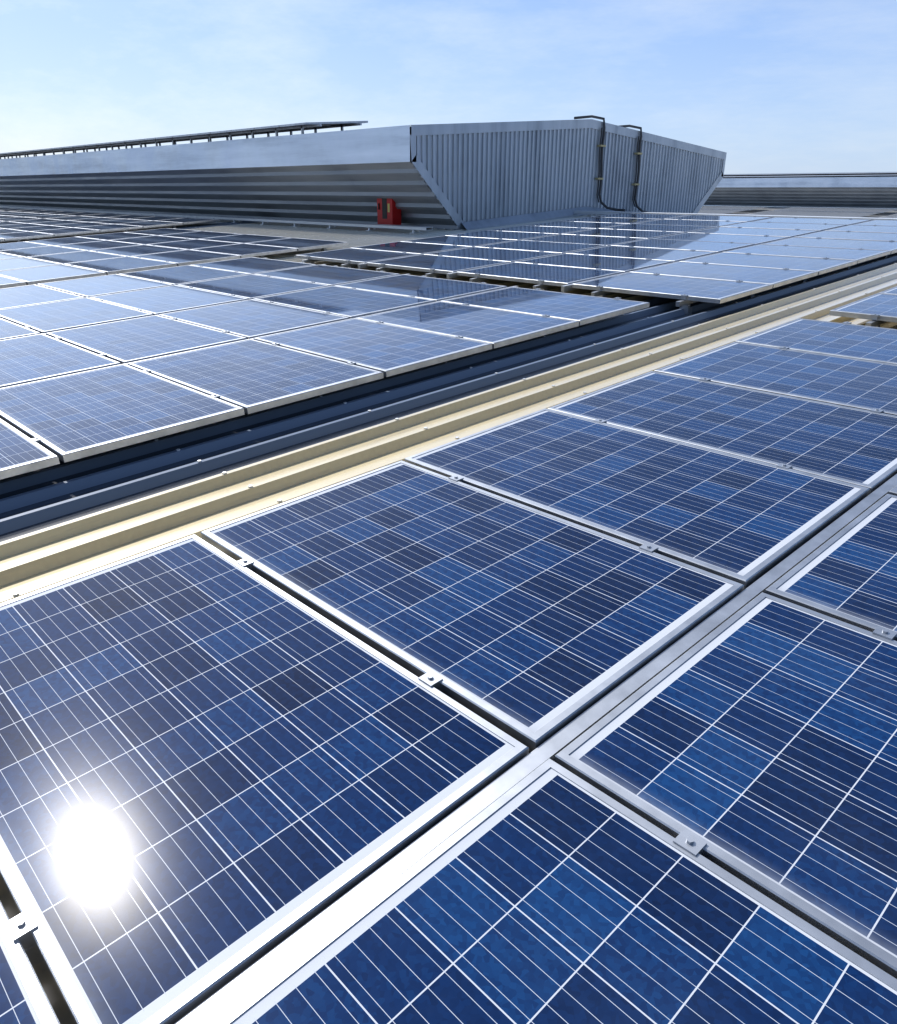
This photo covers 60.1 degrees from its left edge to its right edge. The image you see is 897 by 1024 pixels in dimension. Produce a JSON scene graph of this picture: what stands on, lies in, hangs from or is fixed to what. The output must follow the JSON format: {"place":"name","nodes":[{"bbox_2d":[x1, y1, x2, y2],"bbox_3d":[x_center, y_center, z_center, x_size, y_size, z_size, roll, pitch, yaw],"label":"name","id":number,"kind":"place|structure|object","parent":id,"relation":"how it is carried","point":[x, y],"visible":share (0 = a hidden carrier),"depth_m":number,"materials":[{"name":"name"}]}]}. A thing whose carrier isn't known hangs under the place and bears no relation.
{"place":"outdoors","nodes":[
{"label":"outdoors","id":0,"kind":"place"},
{"bbox_2d":[0,0,896,173],"label":"sky","id":1,"kind":"structure","parent":0,"point":[775,86],"materials":[{"name":"blue"}]},
{"bbox_2d":[410,119,726,229],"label":"corrugated wall","id":2,"kind":"structure","parent":0,"point":[483,175],"depth_m":16.93,"materials":[{"name":"grey metal"}]},
{"bbox_2d":[574,115,646,211],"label":"pipes","id":3,"kind":"object","parent":2,"relation":"attached to","point":[638,153],"visible":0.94,"depth_m":18.22,"materials":[{"name":"black metal"}]},
{"label":"ground","id":4,"kind":"structure","parent":0,"visible":0},
{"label":"factory walls","id":5,"kind":"object","parent":4,"relation":"on","visible":0},
{"bbox_2d":[0,213,896,1023],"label":"roof slope","id":6,"kind":"structure","parent":5,"relation":"on","point":[66,521],"depth_m":4.45,"materials":[{"name":"beige metal"}]},
{"bbox_2d":[0,207,32,211],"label":"solar panels","id":7,"kind":"object","parent":6,"relation":"on","point":[2,209],"visible":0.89,"depth_m":29.48,"materials":[{"name":"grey glass"}]},
{"bbox_2d":[0,209,108,221],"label":"solar panels","id":8,"kind":"object","parent":6,"relation":"on","point":[19,215],"visible":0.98,"depth_m":24.93,"materials":[{"name":"blue glass"}]},
{"bbox_2d":[0,213,219,241],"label":"solar panels","id":9,"kind":"object","parent":6,"relation":"on","point":[18,231],"visible":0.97,"depth_m":19.36,"materials":[{"name":"blue glass"}]},
{"bbox_2d":[0,228,348,288],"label":"solar panels","id":10,"kind":"object","parent":6,"relation":"on","point":[25,263],"visible":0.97,"depth_m":12.65,"materials":[{"name":"blue glass"}]},
{"bbox_2d":[0,257,649,479],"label":"solar panels","id":11,"kind":"object","parent":6,"relation":"on","point":[89,366],"visible":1,"depth_m":6.09,"materials":[{"name":"blue glass"}]},
{"bbox_2d":[377,198,400,228],"bbox_3d":[-1.258,-6.496,16.329,0.273,1.085,0.520,-19,30,-40],"label":"fire extinguisher box","id":12,"kind":"object","parent":6,"relation":"on","point":[388,212],"visible":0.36,"depth_m":16.28,"materials":[{"name":"red paint"}]},
{"bbox_2d":[0,318,896,1023],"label":"solar panels","id":13,"kind":"object","parent":6,"relation":"on","point":[278,764],"visible":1,"depth_m":1.85,"materials":[{"name":"blue glass"}]},
{"bbox_2d":[0,205,896,233],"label":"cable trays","id":14,"kind":"object","parent":6,"relation":"on","point":[375,226],"visible":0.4,"depth_m":17.12,"materials":[{"name":"white metal"}]},
{"bbox_2d":[296,213,896,313],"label":"solar panels","id":15,"kind":"object","parent":6,"relation":"on","point":[688,260],"visible":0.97,"depth_m":10.19,"materials":[{"name":"blue glass"}]},
{"bbox_2d":[829,286,896,326],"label":"solar panel","id":16,"kind":"object","parent":6,"relation":"on","point":[878,309],"visible":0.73,"depth_m":6.23,"materials":[{"name":"blue glass"}]},
{"bbox_2d":[583,205,896,217],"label":"solar panels","id":17,"kind":"object","parent":5,"relation":"on","point":[878,215],"visible":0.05,"depth_m":51.82,"materials":[{"name":"blue glass"}]},
{"bbox_2d":[0,125,458,229],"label":"monitor","id":18,"kind":"object","parent":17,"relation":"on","point":[349,176],"visible":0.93,"depth_m":19.14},
{"bbox_2d":[0,121,367,158],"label":"solar panels","id":19,"kind":"object","parent":18,"relation":"on","point":[275,129],"visible":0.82,"depth_m":20.11,"materials":[{"name":"glass"}]},
{"bbox_2d":[698,172,896,217],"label":"roof monitor","id":20,"kind":"object","parent":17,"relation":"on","point":[853,192],"visible":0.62,"depth_m":51.99,"materials":[{"name":"metal"}]}
]}

